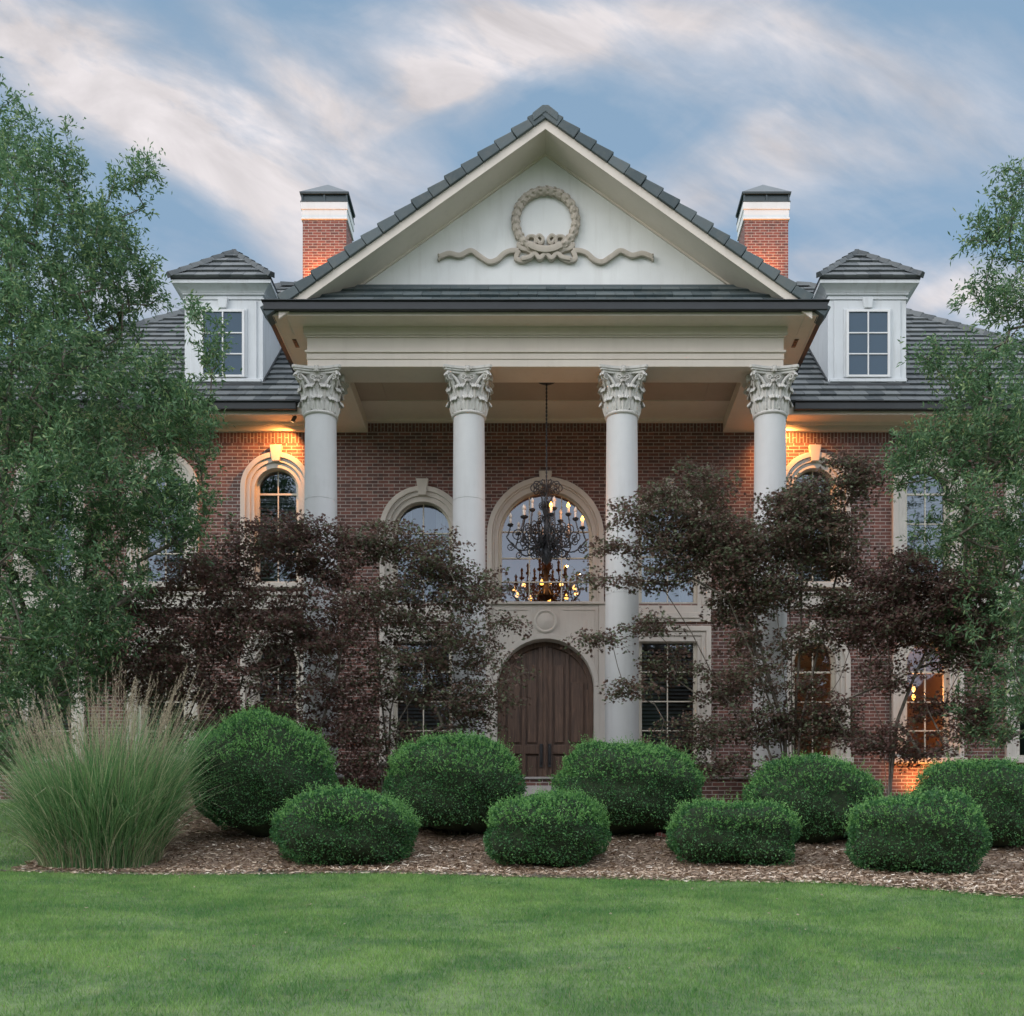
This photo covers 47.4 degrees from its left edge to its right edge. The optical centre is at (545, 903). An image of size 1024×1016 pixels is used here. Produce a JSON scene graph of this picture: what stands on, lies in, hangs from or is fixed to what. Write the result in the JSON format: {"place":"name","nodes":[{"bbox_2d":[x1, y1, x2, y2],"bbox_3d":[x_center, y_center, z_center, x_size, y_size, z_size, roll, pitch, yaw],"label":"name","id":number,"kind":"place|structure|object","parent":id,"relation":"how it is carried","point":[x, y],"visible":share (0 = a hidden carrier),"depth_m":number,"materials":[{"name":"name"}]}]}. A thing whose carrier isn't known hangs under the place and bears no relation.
{"place":"outdoors","nodes":[
{"label":"outdoors","id":0,"kind":"place"},
{"bbox_2d":[0,802,35,869],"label":"side grass","id":1,"kind":"structure","parent":0,"point":[10,830],"depth_m":16.69,"materials":[{"name":"green plant"}]},
{"bbox_2d":[0,799,1023,1015],"bbox_3d":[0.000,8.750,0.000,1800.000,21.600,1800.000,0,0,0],"label":"lawn","id":2,"kind":"structure","parent":0,"point":[866,1008],"depth_m":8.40,"materials":[{"name":"green plant"}]},
{"bbox_2d":[0,56,241,780],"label":"oak tree","id":3,"kind":"object","parent":2,"relation":"on","point":[79,617],"visible":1,"depth_m":17.14,"materials":[{"name":"green plant"}]},
{"bbox_2d":[0,869,697,881],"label":"garden edging","id":4,"kind":"object","parent":2,"relation":"on","point":[481,874],"visible":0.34,"depth_m":14.56,"materials":[{"name":"brown wood"}]},
{"bbox_2d":[0,105,1023,802],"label":"brick house","id":5,"kind":"structure","parent":2,"relation":"on","point":[402,363],"depth_m":22.83,"materials":[{"name":"red brick"}]},
{"bbox_2d":[10,639,85,763],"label":"window","id":6,"kind":"structure","parent":5,"relation":"in","point":[75,718],"depth_m":22.97,"materials":[{"name":"beige glass"}]},
{"bbox_2d":[13,445,88,588],"bbox_3d":[-9.760,-7.605,23.060,1.500,2.811,0.400,0,0,0],"label":"window","id":7,"kind":"structure","parent":5,"relation":"in","point":[84,505],"depth_m":22.94,"materials":[{"name":"beige glass"}]},
{"bbox_2d":[124,621,198,762],"bbox_3d":[-7.530,-4.164,23.060,1.500,2.811,0.400,0,0,0],"label":"window","id":8,"kind":"structure","parent":5,"relation":"in","point":[194,708],"depth_m":22.97,"materials":[{"name":"beige glass"}]},
{"bbox_2d":[123,445,201,588],"bbox_3d":[-7.530,-7.605,23.060,1.500,2.811,0.400,0,0,0],"label":"window","id":9,"kind":"structure","parent":5,"relation":"in","point":[188,470],"depth_m":22.97,"materials":[{"name":"beige glass"}]},
{"bbox_2d":[240,630,302,726],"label":"window","id":10,"kind":"structure","parent":5,"relation":"in","point":[244,696],"depth_m":22.97,"materials":[{"name":"beige glass"}]},
{"bbox_2d":[240,445,304,588],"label":"window","id":11,"kind":"structure","parent":5,"relation":"in","point":[274,461],"depth_m":22.97,"materials":[{"name":"beige glass"}]},
{"bbox_2d":[291,415,296,422],"bbox_3d":[-4.865,-9.380,22.545,0.134,0.157,0.090,0,0,42],"label":"spotlight","id":12,"kind":"object","parent":5,"relation":"attached to","point":[294,417],"visible":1,"depth_m":22.52,"materials":[{"name":"brown metal"}]},
{"bbox_2d":[378,626,451,763],"bbox_3d":[-2.420,-4.071,23.060,1.780,2.769,0.400,0,0,0],"label":"window","id":13,"kind":"structure","parent":5,"relation":"in","point":[395,712],"depth_m":23.12,"materials":[{"name":"beige glass"}]},
{"bbox_2d":[380,478,452,604],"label":"window","id":14,"kind":"structure","parent":5,"relation":"in","point":[400,506],"depth_m":22.97,"materials":[{"name":"beige glass"}]},
{"bbox_2d":[513,564,577,600],"bbox_3d":[0.000,-7.800,24.500,1.394,2.900,1.407,0,0,0],"label":"foyer chandelier","id":15,"kind":"object","parent":5,"relation":"hanging from","point":[545,592],"visible":0.66,"depth_m":24.40,"materials":[{"name":"metal"}]},
{"bbox_2d":[487,471,603,600],"bbox_3d":[0.000,-7.192,23.038,2.300,2.610,0.305,0,0,0],"label":"window","id":16,"kind":"structure","parent":5,"relation":"in","point":[521,491],"depth_m":22.97,"materials":[{"name":"beige glass"}]},
{"bbox_2d":[498,642,592,776],"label":"door","id":17,"kind":"structure","parent":5,"relation":"in","point":[561,707],"depth_m":23.22,"materials":[{"name":"brown wood"}]},
{"bbox_2d":[506,383,585,564],"bbox_3d":[0.020,-7.850,21.250,1.368,3.378,1.368,0,0,16],"label":"chandelier","id":18,"kind":"object","parent":5,"relation":"hanging from","point":[546,542],"visible":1,"depth_m":21.18,"materials":[{"name":"metal"}]},
{"bbox_2d":[638,478,710,604],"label":"window","id":19,"kind":"structure","parent":5,"relation":"in","point":[697,598],"depth_m":23.10,"materials":[{"name":"beige glass"}]},
{"bbox_2d":[639,626,713,765],"bbox_3d":[2.420,-4.071,23.060,1.780,2.769,0.400,0,0,0],"label":"window","id":20,"kind":"structure","parent":5,"relation":"in","point":[702,634],"depth_m":23.10,"materials":[{"name":"glass"}]},
{"bbox_2d":[786,445,853,588],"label":"window","id":21,"kind":"structure","parent":5,"relation":"in","point":[804,463],"depth_m":22.94,"materials":[{"name":"beige glass"}]},
{"bbox_2d":[787,620,853,763],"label":"window","id":22,"kind":"structure","parent":5,"relation":"in","point":[843,685],"depth_m":22.95,"materials":[{"name":"beige stone"}]},
{"bbox_2d":[912,651,914,699],"bbox_3d":[7.500,-4.815,23.750,0.100,1.350,0.095,0,0,0],"label":"pendant lamp","id":23,"kind":"object","parent":5,"relation":"hanging from","point":[913,689],"visible":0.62,"depth_m":23.74,"materials":[{"name":"yellow metal"}]},
{"bbox_2d":[892,445,963,588],"bbox_3d":[7.530,-7.605,23.060,1.500,2.811,0.400,0,0,0],"label":"window","id":24,"kind":"structure","parent":5,"relation":"in","point":[899,508],"depth_m":22.97,"materials":[{"name":"beige glass"}]},
{"bbox_2d":[890,628,967,763],"bbox_3d":[7.530,-4.164,23.025,1.500,2.811,0.330,0,0,0],"label":"window","id":25,"kind":"structure","parent":5,"relation":"in","point":[897,701],"depth_m":22.97,"materials":[{"name":"beige glass"}]},
{"bbox_2d":[1002,459,1023,588],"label":"window","id":26,"kind":"structure","parent":5,"relation":"in","point":[1008,565],"depth_m":22.94,"materials":[{"name":"beige stone"}]},
{"bbox_2d":[1002,640,1023,763],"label":"window","id":27,"kind":"structure","parent":5,"relation":"in","point":[1014,750],"depth_m":22.94,"materials":[{"name":"beige stone"}]},
{"bbox_2d":[4,799,1023,897],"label":"mulch bed","id":28,"kind":"object","parent":2,"relation":"on","point":[648,856],"visible":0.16,"depth_m":15.83,"materials":[{"name":"brown wood"}]},
{"bbox_2d":[0,662,275,871],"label":"ornamental grass","id":29,"kind":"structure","parent":28,"relation":"on","point":[114,808],"depth_m":15.17,"materials":[{"name":"green plant"}]},
{"bbox_2d":[81,507,396,793],"bbox_3d":[-4.838,-3.812,18.685,5.222,5.118,2.377,0,0,0],"label":"maple tree","id":30,"kind":"object","parent":28,"relation":"on","point":[297,537],"visible":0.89,"depth_m":18.47,"materials":[{"name":"brown plant"}]},
{"bbox_2d":[185,698,339,837],"bbox_3d":[-4.173,-1.933,17.319,2.279,2.185,2.103,0,0,0],"label":"clipped shrub","id":31,"kind":"object","parent":28,"relation":"on","point":[285,754],"visible":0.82,"depth_m":16.57,"materials":[{"name":"green plant"}]},
{"bbox_2d":[267,777,423,865],"bbox_3d":[-2.709,-1.012,15.785,2.024,1.444,1.905,0,0,0],"label":"clipped shrub","id":32,"kind":"object","parent":28,"relation":"on","point":[338,824],"visible":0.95,"depth_m":15.10,"materials":[{"name":"green plant"}]},
{"bbox_2d":[338,518,540,794],"bbox_3d":[-1.700,-3.744,18.857,3.316,4.911,1.961,0,0,0],"label":"maple tree","id":33,"kind":"object","parent":28,"relation":"on","point":[432,568],"visible":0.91,"depth_m":18.72,"materials":[{"name":"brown plant"}]},
{"bbox_2d":[381,721,527,835],"bbox_3d":[-1.319,-1.824,17.421,2.164,1.849,2.132,0,0,-25],"label":"clipped shrub","id":34,"kind":"object","parent":28,"relation":"on","point":[448,781],"visible":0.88,"depth_m":16.72,"materials":[{"name":"green plant"}]},
{"bbox_2d":[481,780,611,867],"bbox_3d":[0.026,-1.002,15.736,1.789,1.379,1.765,0,0,0],"label":"clipped shrub","id":35,"kind":"object","parent":28,"relation":"on","point":[557,828],"visible":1,"depth_m":15.15,"materials":[{"name":"green plant"}]},
{"bbox_2d":[546,730,710,834],"bbox_3d":[1.251,-1.726,17.383,2.487,1.760,2.134,0,0,0],"label":"clipped shrub","id":36,"kind":"object","parent":28,"relation":"on","point":[640,787],"visible":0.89,"depth_m":16.65,"materials":[{"name":"green plant"}]},
{"bbox_2d":[655,832,667,838],"bbox_3d":[1.712,-0.984,17.003,0.200,0.060,0.100,13,-6,-28],"label":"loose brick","id":37,"kind":"object","parent":28,"relation":"on","point":[660,835],"visible":0.63,"depth_m":16.95,"materials":[{"name":"red brick"}]},
{"bbox_2d":[559,444,890,786],"bbox_3d":[2.852,-4.296,18.747,5.325,6.126,2.091,0,0,0],"label":"maple tree","id":38,"kind":"object","parent":28,"relation":"on","point":[807,514],"visible":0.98,"depth_m":18.55,"materials":[{"name":"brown plant"}]},
{"bbox_2d":[664,777,805,866],"bbox_3d":[2.556,-1.029,15.839,1.916,1.354,1.804,0,0,0],"label":"clipped shrub","id":39,"kind":"object","parent":28,"relation":"on","point":[750,832],"visible":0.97,"depth_m":15.16,"materials":[{"name":"green plant"}]},
{"bbox_2d":[737,748,884,843],"bbox_3d":[3.932,-1.480,17.089,2.102,1.568,2.008,0,0,0],"label":"clipped shrub","id":40,"kind":"object","parent":28,"relation":"on","point":[821,789],"visible":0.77,"depth_m":16.44,"materials":[{"name":"green plant"}]},
{"bbox_2d":[797,543,1020,795],"bbox_3d":[5.687,-3.389,18.420,3.420,4.435,1.934,0,0,0],"label":"maple tree","id":41,"kind":"object","parent":28,"relation":"on","point":[890,603],"visible":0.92,"depth_m":18.22,"materials":[{"name":"brown plant"}]},
{"bbox_2d":[834,783,993,874],"bbox_3d":[4.694,-0.861,14.877,2.002,1.350,1.835,0,0,0],"label":"clipped shrub","id":42,"kind":"object","parent":28,"relation":"on","point":[933,831],"visible":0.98,"depth_m":14.31,"materials":[{"name":"green plant"}]},
{"bbox_2d":[874,155,1023,757],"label":"oak tree","id":43,"kind":"object","parent":28,"relation":"on","point":[987,433],"visible":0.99,"depth_m":17.68,"materials":[{"name":"green plant"}]},
{"bbox_2d":[903,748,1023,846],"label":"clipped shrub","id":44,"kind":"object","parent":28,"relation":"on","point":[1000,784],"visible":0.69,"depth_m":16.08,"materials":[{"name":"green plant"}]},
{"bbox_2d":[0,0,1023,353],"label":"sky","id":45,"kind":"structure","parent":0,"point":[880,119],"materials":[{"name":"blue"}]}
]}

